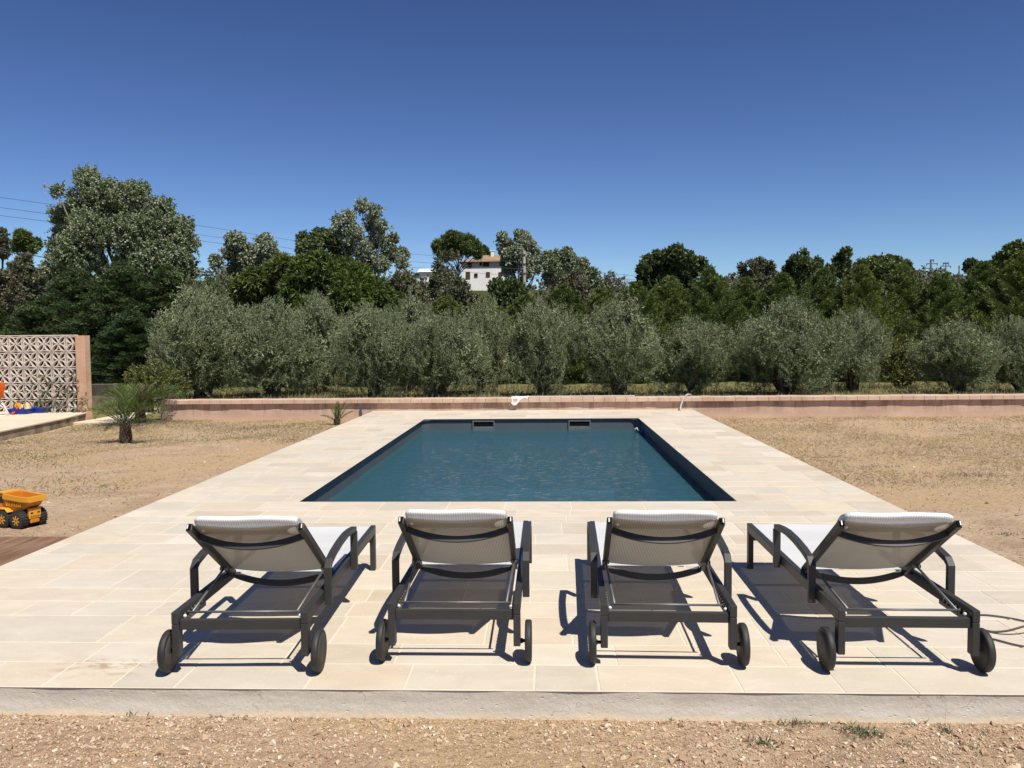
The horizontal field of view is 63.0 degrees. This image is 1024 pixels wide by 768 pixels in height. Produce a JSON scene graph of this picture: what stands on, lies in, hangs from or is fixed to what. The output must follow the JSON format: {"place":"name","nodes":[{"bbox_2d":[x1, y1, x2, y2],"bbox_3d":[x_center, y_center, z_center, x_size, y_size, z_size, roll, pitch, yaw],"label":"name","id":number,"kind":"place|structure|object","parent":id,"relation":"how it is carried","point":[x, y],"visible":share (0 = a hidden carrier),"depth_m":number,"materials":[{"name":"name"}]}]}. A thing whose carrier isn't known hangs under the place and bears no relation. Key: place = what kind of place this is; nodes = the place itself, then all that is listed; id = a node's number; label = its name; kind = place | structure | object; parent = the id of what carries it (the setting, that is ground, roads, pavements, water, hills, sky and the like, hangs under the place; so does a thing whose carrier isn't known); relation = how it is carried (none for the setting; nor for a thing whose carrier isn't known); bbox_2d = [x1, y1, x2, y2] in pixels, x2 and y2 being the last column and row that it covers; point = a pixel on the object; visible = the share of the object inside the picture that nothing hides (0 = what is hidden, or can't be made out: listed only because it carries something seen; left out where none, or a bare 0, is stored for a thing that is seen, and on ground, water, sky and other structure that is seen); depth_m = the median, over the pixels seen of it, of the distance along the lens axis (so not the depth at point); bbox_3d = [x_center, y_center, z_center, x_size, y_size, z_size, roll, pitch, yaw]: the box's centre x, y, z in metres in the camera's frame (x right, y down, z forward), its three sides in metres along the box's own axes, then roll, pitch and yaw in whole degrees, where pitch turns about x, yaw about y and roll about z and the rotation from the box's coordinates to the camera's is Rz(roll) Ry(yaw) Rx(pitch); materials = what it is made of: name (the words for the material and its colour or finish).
{"place":"outdoors","nodes":[
{"label":"outdoors","id":0,"kind":"place"},
{"bbox_2d":[0,414,1022,530],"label":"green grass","id":1,"kind":"structure","parent":0,"point":[177,426],"depth_m":14.57,"materials":[{"name":"plant"}]},
{"bbox_2d":[0,281,1023,767],"bbox_3d":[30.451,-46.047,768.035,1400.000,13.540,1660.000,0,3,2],"label":"ground","id":2,"kind":"structure","parent":0,"point":[996,515],"depth_m":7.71,"materials":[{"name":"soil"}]},
{"bbox_2d":[0,226,14,267],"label":"airy tree","id":3,"kind":"object","parent":2,"relation":"on","point":[5,241],"visible":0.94,"depth_m":106.00,"materials":[{"name":"green plant"}]},
{"bbox_2d":[0,304,20,330],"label":"conifer","id":4,"kind":"object","parent":2,"relation":"on","point":[3,319],"visible":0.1,"depth_m":29.99,"materials":[{"name":"green plant"}]},
{"bbox_2d":[0,267,23,318],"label":"scrub tree","id":5,"kind":"object","parent":2,"relation":"on","point":[10,295],"visible":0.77,"depth_m":55.71,"materials":[{"name":"green plant"}]},
{"bbox_2d":[0,489,47,528],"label":"toy dump truck","id":6,"kind":"object","parent":2,"relation":"on","point":[20,509],"visible":1,"depth_m":7.33,"materials":[{"name":"yellow plastic"}]},
{"bbox_2d":[0,250,47,307],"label":"scrub tree","id":7,"kind":"object","parent":2,"relation":"on","point":[34,283],"visible":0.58,"depth_m":80.80,"materials":[{"name":"green plant"}]},
{"bbox_2d":[9,228,43,254],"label":"pine tree","id":8,"kind":"object","parent":2,"relation":"on","point":[24,241],"visible":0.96,"depth_m":119.15,"materials":[{"name":"green plant"}]},
{"bbox_2d":[0,414,84,440],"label":"terrace edge","id":9,"kind":"object","parent":2,"relation":"on","point":[35,429],"visible":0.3,"depth_m":15.69,"materials":[{"name":"stone"}]},
{"bbox_2d":[0,411,85,432],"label":"terrace","id":10,"kind":"structure","parent":9,"relation":"on","point":[10,422],"depth_m":16.55,"materials":[{"name":"stone"}]},
{"bbox_2d":[5,408,33,413],"bbox_3d":[-10.413,0.574,17.744,0.479,0.112,0.424,0,3,1],"label":"sand tray","id":11,"kind":"object","parent":10,"relation":"on","point":[22,411],"visible":0.86,"depth_m":17.56,"materials":[{"name":"blue plastic"}]},
{"bbox_2d":[0,335,92,419],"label":"screen wall","id":12,"kind":"structure","parent":9,"relation":"on","point":[25,360],"depth_m":18.13,"materials":[{"name":"concrete"}]},
{"bbox_2d":[13,369,87,412],"bbox_3d":[-9.880,0.278,17.863,1.652,1.190,0.263,0,3,2],"label":"climbing plant","id":13,"kind":"object","parent":12,"relation":"attached to","point":[49,383],"visible":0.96,"depth_m":17.86,"materials":[{"name":"green plant"}]},
{"bbox_2d":[0,301,94,344],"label":"conifer","id":14,"kind":"object","parent":2,"relation":"on","point":[27,313],"visible":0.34,"depth_m":28.71,"materials":[{"name":"green plant"}]},
{"bbox_2d":[17,266,121,374],"bbox_3d":[-15.661,-1.864,30.148,5.079,4.754,5.122,-1,3,-12],"label":"conifer","id":15,"kind":"object","parent":2,"relation":"on","point":[71,284],"visible":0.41,"depth_m":29.35,"materials":[{"name":"green plant"}]},
{"bbox_2d":[42,259,181,385],"bbox_3d":[-13.743,-1.937,29.518,5.156,4.914,5.276,-2,3,-20],"label":"conifer","id":16,"kind":"object","parent":2,"relation":"on","point":[120,276],"visible":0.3,"depth_m":28.81,"materials":[{"name":"green plant"}]},
{"bbox_2d":[73,408,160,424],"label":"garden path","id":17,"kind":"structure","parent":2,"relation":"on","point":[102,420],"depth_m":17.58,"materials":[{"name":"stone"}]},
{"bbox_2d":[39,161,202,309],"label":"poplar tree","id":18,"kind":"object","parent":2,"relation":"on","point":[91,218],"visible":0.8,"depth_m":45.12,"materials":[{"name":"green plant"}]},
{"bbox_2d":[75,382,166,443],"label":"date palm","id":19,"kind":"object","parent":2,"relation":"on","point":[125,433],"visible":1,"depth_m":13.74,"materials":[{"name":"green plant"}]},
{"bbox_2d":[91,383,178,405],"bbox_3d":[-10.659,0.397,22.012,3.800,0.820,0.140,0,3,2],"label":"plank fence","id":20,"kind":"object","parent":2,"relation":"on","point":[96,390],"visible":0.18,"depth_m":22.05,"materials":[{"name":"grey wood"}]},
{"bbox_2d":[93,381,184,422],"bbox_3d":[-7.652,0.417,17.260,1.842,0.996,2.015,0,3,2],"label":"palm bush","id":21,"kind":"object","parent":2,"relation":"on","point":[148,396],"visible":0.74,"depth_m":17.15,"materials":[{"name":"green plant"}]},
{"bbox_2d":[90,309,188,392],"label":"conifer","id":22,"kind":"object","parent":2,"relation":"on","point":[134,323],"visible":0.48,"depth_m":26.75,"materials":[{"name":"green plant"}]},
{"bbox_2d":[117,358,194,411],"bbox_3d":[-8.422,0.181,19.568,1.856,1.584,1.255,0,3,2],"label":"shrub","id":23,"kind":"object","parent":2,"relation":"on","point":[143,373],"visible":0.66,"depth_m":19.52,"materials":[{"name":"green plant"}]},
{"bbox_2d":[97,264,230,388],"bbox_3d":[-12.236,-1.900,29.910,4.825,4.794,4.866,-2,3,-27],"label":"conifer","id":24,"kind":"object","parent":2,"relation":"on","point":[165,282],"visible":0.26,"depth_m":29.35,"materials":[{"name":"green plant"}]},
{"bbox_2d":[144,271,256,398],"bbox_3d":[-8.924,-1.271,23.768,3.194,3.987,3.531,0,3,2],"label":"olive tree","id":25,"kind":"object","parent":2,"relation":"on","point":[192,348],"visible":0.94,"depth_m":23.29,"materials":[{"name":"green plant"}]},
{"bbox_2d":[183,276,256,387],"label":"conifer","id":26,"kind":"object","parent":2,"relation":"on","point":[209,281],"visible":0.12,"depth_m":30.62,"materials":[{"name":"green plant"}]},
{"bbox_2d":[207,229,277,288],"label":"poplar tree","id":27,"kind":"object","parent":2,"relation":"on","point":[239,252],"visible":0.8,"depth_m":51.61,"materials":[{"name":"green plant"}]},
{"bbox_2d":[223,249,295,321],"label":"walnut tree","id":28,"kind":"object","parent":2,"relation":"on","point":[251,284],"visible":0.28,"depth_m":30.55,"materials":[{"name":"green plant"}]},
{"bbox_2d":[227,295,333,397],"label":"olive tree","id":29,"kind":"object","parent":2,"relation":"on","point":[268,342],"visible":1,"depth_m":24.02,"materials":[{"name":"green plant"}]},
{"bbox_2d":[288,287,360,395],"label":"olive tree","id":30,"kind":"object","parent":2,"relation":"on","point":[315,316],"visible":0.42,"depth_m":25.82,"materials":[{"name":"green plant"}]},
{"bbox_2d":[294,226,354,258],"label":"oak tree","id":31,"kind":"object","parent":2,"relation":"on","point":[322,236],"visible":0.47,"depth_m":69.27,"materials":[{"name":"green plant"}]},
{"bbox_2d":[320,401,353,424],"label":"date palm","id":32,"kind":"object","parent":2,"relation":"on","point":[336,421],"visible":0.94,"depth_m":16.52,"materials":[{"name":"green plant"}]},
{"bbox_2d":[273,248,401,386],"bbox_3d":[-6.291,-2.341,30.040,4.561,5.198,3.115,0,3,2],"label":"walnut tree","id":33,"kind":"object","parent":2,"relation":"on","point":[345,283],"visible":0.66,"depth_m":29.48,"materials":[{"name":"green plant"}]},
{"bbox_2d":[329,196,410,282],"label":"silver poplar","id":34,"kind":"object","parent":2,"relation":"on","point":[376,229],"visible":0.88,"depth_m":55.30,"materials":[{"name":"green plant"}]},
{"bbox_2d":[327,299,423,397],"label":"olive tree","id":35,"kind":"object","parent":2,"relation":"on","point":[373,351],"visible":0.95,"depth_m":23.64,"materials":[{"name":"green plant"}]},
{"bbox_2d":[351,291,434,385],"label":"conifer","id":36,"kind":"object","parent":2,"relation":"on","point":[399,293],"visible":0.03,"depth_m":31.36,"materials":[{"name":"green plant"}]},
{"bbox_2d":[387,268,434,314],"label":"scrub tree","id":37,"kind":"object","parent":2,"relation":"on","point":[401,282],"visible":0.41,"depth_m":49.39,"materials":[{"name":"green plant"}]},
{"bbox_2d":[388,285,441,391],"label":"olive tree","id":38,"kind":"object","parent":2,"relation":"on","point":[411,310],"visible":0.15,"depth_m":26.92,"materials":[{"name":"green plant"}]},
{"bbox_2d":[425,271,452,301],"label":"scrub tree","id":39,"kind":"object","parent":2,"relation":"on","point":[437,280],"visible":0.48,"depth_m":94.17,"materials":[{"name":"green plant"}]},
{"bbox_2d":[390,309,494,397],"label":"olive tree","id":40,"kind":"object","parent":2,"relation":"on","point":[445,358],"visible":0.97,"depth_m":23.53,"materials":[{"name":"green plant"}]},
{"bbox_2d":[418,295,470,383],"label":"conifer","id":41,"kind":"object","parent":2,"relation":"on","point":[446,302],"visible":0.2,"depth_m":32.24,"materials":[{"name":"green plant"}]},
{"bbox_2d":[429,248,461,281],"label":"scrub tree","id":42,"kind":"object","parent":2,"relation":"on","point":[443,267],"visible":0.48,"depth_m":119.07,"materials":[{"name":"green plant"}]},
{"bbox_2d":[430,229,484,275],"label":"pine tree","id":43,"kind":"object","parent":2,"relation":"on","point":[467,245],"visible":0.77,"depth_m":137.95,"materials":[{"name":"green plant"}]},
{"bbox_2d":[434,275,480,317],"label":"scrub tree","id":44,"kind":"object","parent":2,"relation":"on","point":[458,290],"visible":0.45,"depth_m":55.21,"materials":[{"name":"green plant"}]},
{"bbox_2d":[449,294,513,394],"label":"olive tree","id":45,"kind":"object","parent":2,"relation":"on","point":[484,322],"visible":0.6,"depth_m":25.16,"materials":[{"name":"green plant"}]},
{"bbox_2d":[0,263,963,356],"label":"hillside scrub","id":46,"kind":"object","parent":2,"relation":"on","point":[607,283],"visible":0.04,"depth_m":127.80,"materials":[{"name":"green plant"}]},
{"bbox_2d":[459,250,507,290],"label":"farm house","id":47,"kind":"structure","parent":2,"relation":"on","point":[478,279],"depth_m":149.51,"materials":[{"name":"paint"}]},
{"bbox_2d":[454,297,531,384],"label":"conifer","id":48,"kind":"object","parent":2,"relation":"on","point":[506,319],"visible":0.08,"depth_m":31.60,"materials":[{"name":"green plant"}]},
{"bbox_2d":[485,275,530,309],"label":"scrub tree","id":49,"kind":"object","parent":2,"relation":"on","point":[506,292],"visible":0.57,"depth_m":61.06,"materials":[{"name":"green plant"}]},
{"bbox_2d":[0,687,1023,723],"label":"deck edge","id":50,"kind":"object","parent":2,"relation":"on","point":[760,707],"visible":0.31,"depth_m":3.52,"materials":[{"name":"concrete"}]},
{"bbox_2d":[0,409,1023,694],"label":"pool deck","id":51,"kind":"structure","parent":50,"relation":"on","point":[436,655],"depth_m":4.70,"materials":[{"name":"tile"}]},
{"bbox_2d":[157,515,375,672],"bbox_3d":[-1.192,0.902,4.518,0.704,0.688,1.774,0,3,1],"label":"sun lounger","id":52,"kind":"object","parent":51,"relation":"on","point":[233,546],"visible":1,"depth_m":3.88,"materials":[{"name":"grey metal"}]},
{"bbox_2d":[376,509,531,661],"bbox_3d":[-0.231,0.887,4.623,0.704,0.688,1.774,0,3,2],"label":"sun lounger","id":53,"kind":"object","parent":51,"relation":"on","point":[468,536],"visible":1,"depth_m":3.95,"materials":[{"name":"grey metal"}]},
{"bbox_2d":[301,418,735,501],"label":"swimming pool","id":54,"kind":"structure","parent":51,"relation":"in","point":[345,479],"depth_m":15.63,"materials":[{"name":"blue liquid"}]},
{"bbox_2d":[327,429,715,501],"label":"pool water","id":55,"kind":"structure","parent":54,"relation":"in","point":[597,447],"depth_m":11.24,"materials":[{"name":"blue liquid"}]},
{"bbox_2d":[587,510,750,665],"bbox_3d":[0.752,0.882,4.562,0.704,0.688,1.774,0,3,4],"label":"sun lounger","id":56,"kind":"object","parent":51,"relation":"on","point":[681,538],"visible":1,"depth_m":3.89,"materials":[{"name":"grey metal"}]},
{"bbox_2d":[747,512,995,672],"bbox_3d":[1.764,0.878,4.463,0.704,0.688,1.774,0,3,3],"label":"sun lounger","id":57,"kind":"object","parent":51,"relation":"on","point":[905,544],"visible":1,"depth_m":3.84,"materials":[{"name":"grey metal"}]},
{"bbox_2d":[980,614,1023,646],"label":"cable","id":58,"kind":"object","parent":51,"relation":"on","point":[1005,630],"visible":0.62,"depth_m":4.17,"materials":[{"name":"grey rubber"}]},
{"bbox_2d":[496,293,535,381],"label":"conifer","id":59,"kind":"object","parent":2,"relation":"on","point":[520,301],"visible":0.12,"depth_m":33.14,"materials":[{"name":"green plant"}]},
{"bbox_2d":[493,228,542,321],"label":"poplar tree","id":60,"kind":"object","parent":2,"relation":"on","point":[508,249],"visible":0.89,"depth_m":82.53,"materials":[{"name":"green plant"}]},
{"bbox_2d":[520,251,525,285],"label":"utility pole","id":61,"kind":"object","parent":2,"relation":"on","point":[524,266],"visible":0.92,"depth_m":67.52,"materials":[{"name":"concrete"}]},
{"bbox_2d":[25,423,1022,762],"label":"weeds","id":62,"kind":"object","parent":2,"relation":"on","point":[861,731],"visible":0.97,"depth_m":3.37,"materials":[{"name":"green plant"}]},
{"bbox_2d":[503,297,589,395],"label":"olive tree","id":63,"kind":"object","parent":2,"relation":"on","point":[544,349],"visible":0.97,"depth_m":23.60,"materials":[{"name":"green plant"}]},
{"bbox_2d":[92,380,1023,417],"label":"meadow grass","id":64,"kind":"structure","parent":2,"relation":"on","point":[235,391],"depth_m":24.82,"materials":[{"name":"plant"}]},
{"bbox_2d":[522,282,608,383],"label":"conifer","id":65,"kind":"object","parent":2,"relation":"on","point":[563,293],"visible":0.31,"depth_m":31.44,"materials":[{"name":"green plant"}]},
{"bbox_2d":[548,268,590,312],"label":"scrub tree","id":66,"kind":"object","parent":2,"relation":"on","point":[577,281],"visible":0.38,"depth_m":64.46,"materials":[{"name":"green plant"}]},
{"bbox_2d":[540,246,602,294],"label":"poplar tree","id":67,"kind":"object","parent":2,"relation":"on","point":[565,258],"visible":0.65,"depth_m":75.03,"materials":[{"name":"green plant"}]},
{"bbox_2d":[158,394,1023,420],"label":"garden wall","id":68,"kind":"structure","parent":2,"relation":"on","point":[788,406],"depth_m":17.39,"materials":[{"name":"stone"}]},
{"bbox_2d":[529,395,634,396],"bbox_3d":[1.457,0.258,17.605,2.242,0.024,0.050,0,3,2],"label":"plank","id":69,"kind":"object","parent":68,"relation":"on","point":[590,396],"visible":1,"depth_m":17.58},
{"bbox_2d":[567,287,630,381],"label":"conifer","id":70,"kind":"object","parent":2,"relation":"on","point":[599,296],"visible":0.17,"depth_m":32.47,"materials":[{"name":"green plant"}]},
{"bbox_2d":[567,288,666,394],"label":"olive tree","id":71,"kind":"object","parent":2,"relation":"on","point":[617,349],"visible":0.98,"depth_m":23.47,"materials":[{"name":"green plant"}]},
{"bbox_2d":[590,280,680,383],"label":"conifer","id":72,"kind":"object","parent":2,"relation":"on","point":[641,293],"visible":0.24,"depth_m":31.38,"materials":[{"name":"green plant"}]},
{"bbox_2d":[634,242,721,297],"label":"oak tree","id":73,"kind":"object","parent":2,"relation":"on","point":[683,265],"visible":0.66,"depth_m":66.53,"materials":[{"name":"green plant"}]},
{"bbox_2d":[639,275,717,381],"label":"conifer","id":74,"kind":"object","parent":2,"relation":"on","point":[668,291],"visible":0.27,"depth_m":32.15,"materials":[{"name":"green plant"}]},
{"bbox_2d":[639,315,733,395],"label":"olive tree","id":75,"kind":"object","parent":2,"relation":"on","point":[696,359],"visible":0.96,"depth_m":23.67,"materials":[{"name":"green plant"}]},
{"bbox_2d":[663,267,755,381],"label":"conifer","id":76,"kind":"object","parent":2,"relation":"on","point":[710,291],"visible":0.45,"depth_m":31.56,"materials":[{"name":"green plant"}]},
{"bbox_2d":[716,276,779,380],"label":"conifer","id":77,"kind":"object","parent":2,"relation":"on","point":[747,289],"visible":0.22,"depth_m":32.63,"materials":[{"name":"green plant"}]},
{"bbox_2d":[736,256,777,280],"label":"airy tree","id":78,"kind":"object","parent":2,"relation":"on","point":[759,265],"visible":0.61,"depth_m":68.37,"materials":[{"name":"green plant"}]},
{"bbox_2d":[752,274,772,290],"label":"scrub tree","id":79,"kind":"object","parent":2,"relation":"on","point":[762,280],"visible":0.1,"depth_m":52.72,"materials":[{"name":"green plant"}]},
{"bbox_2d":[735,271,829,382],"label":"conifer","id":80,"kind":"object","parent":2,"relation":"on","point":[780,284],"visible":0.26,"depth_m":31.14,"materials":[{"name":"green plant"}]},
{"bbox_2d":[723,294,857,394],"bbox_3d":[7.775,-1.025,23.480,3.378,3.143,3.276,-1,3,-6],"label":"olive tree","id":81,"kind":"object","parent":2,"relation":"on","point":[791,352],"visible":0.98,"depth_m":22.97,"materials":[{"name":"green plant"}]},
{"bbox_2d":[780,247,836,291],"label":"dark tree","id":82,"kind":"object","parent":2,"relation":"on","point":[800,267],"visible":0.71,"depth_m":69.73,"materials":[{"name":"green plant"}]},
{"bbox_2d":[801,266,868,377],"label":"conifer","id":83,"kind":"object","parent":2,"relation":"on","point":[822,284],"visible":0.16,"depth_m":31.99,"materials":[{"name":"green plant"}]},
{"bbox_2d":[830,245,852,283],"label":"dark tree","id":84,"kind":"object","parent":2,"relation":"on","point":[842,261],"visible":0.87,"depth_m":69.96,"materials":[{"name":"green plant"}]},
{"bbox_2d":[816,305,893,392],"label":"olive tree","id":85,"kind":"object","parent":2,"relation":"on","point":[867,337],"visible":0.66,"depth_m":24.46,"materials":[{"name":"green plant"}]},
{"bbox_2d":[821,263,917,382],"bbox_3d":[13.068,-2.168,31.406,4.040,4.775,3.750,2,4,41],"label":"conifer","id":86,"kind":"object","parent":2,"relation":"on","point":[859,282],"visible":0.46,"depth_m":30.83,"materials":[{"name":"green plant"}]},
{"bbox_2d":[851,252,917,304],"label":"round tree","id":87,"kind":"object","parent":2,"relation":"on","point":[881,267],"visible":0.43,"depth_m":57.74,"materials":[{"name":"green plant"}]},
{"bbox_2d":[870,336,927,387],"bbox_3d":[12.467,-0.591,26.562,2.123,2.005,1.538,-2,3,-19],"label":"shrub","id":88,"kind":"object","parent":2,"relation":"on","point":[894,357],"visible":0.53,"depth_m":26.35,"materials":[{"name":"green plant"}]},
{"bbox_2d":[863,264,953,378],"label":"conifer","id":89,"kind":"object","parent":2,"relation":"on","point":[903,287],"visible":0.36,"depth_m":31.75,"materials":[{"name":"green plant"}]},
{"bbox_2d":[893,271,998,380],"bbox_3d":[16.060,-1.956,31.375,3.960,4.546,4.092,-3,4,-43],"label":"conifer","id":90,"kind":"object","parent":2,"relation":"on","point":[939,289],"visible":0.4,"depth_m":30.76,"materials":[{"name":"green plant"}]},
{"bbox_2d":[903,310,1011,393],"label":"olive tree","id":91,"kind":"object","parent":2,"relation":"on","point":[956,364],"visible":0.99,"depth_m":23.17,"materials":[{"name":"green plant"}]},
{"bbox_2d":[961,257,988,278],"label":"evergreen tree","id":92,"kind":"object","parent":2,"relation":"on","point":[967,264],"visible":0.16,"depth_m":56.80,"materials":[{"name":"green plant"}]},
{"bbox_2d":[929,261,1023,379],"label":"conifer","id":93,"kind":"object","parent":2,"relation":"on","point":[983,273],"visible":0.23,"depth_m":31.39,"materials":[{"name":"green plant"}]},
{"bbox_2d":[953,249,1023,381],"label":"conifer","id":94,"kind":"object","parent":2,"relation":"on","point":[1010,281],"visible":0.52,"depth_m":29.94,"materials":[{"name":"green plant"}]},
{"bbox_2d":[982,315,1023,392],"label":"olive tree","id":95,"kind":"object","parent":2,"relation":"on","point":[1014,366],"visible":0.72,"depth_m":23.87,"materials":[{"name":"green plant"}]},
{"bbox_2d":[989,238,1023,291],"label":"evergreen tree","id":96,"kind":"object","parent":2,"relation":"on","point":[999,257],"visible":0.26,"depth_m":54.30,"materials":[{"name":"green plant"}]},
{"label":"decking joists","id":97,"kind":"structure","parent":2,"relation":"on","visible":0},
{"bbox_2d":[0,537,68,565],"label":"wooden decking","id":98,"kind":"object","parent":97,"relation":"on","point":[13,548],"visible":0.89,"depth_m":6.21,"materials":[{"name":"brown wood"}]},
{"bbox_2d":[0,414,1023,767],"bbox_3d":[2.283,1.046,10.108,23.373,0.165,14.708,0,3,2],"label":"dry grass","id":99,"kind":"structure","parent":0,"point":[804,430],"depth_m":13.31,"materials":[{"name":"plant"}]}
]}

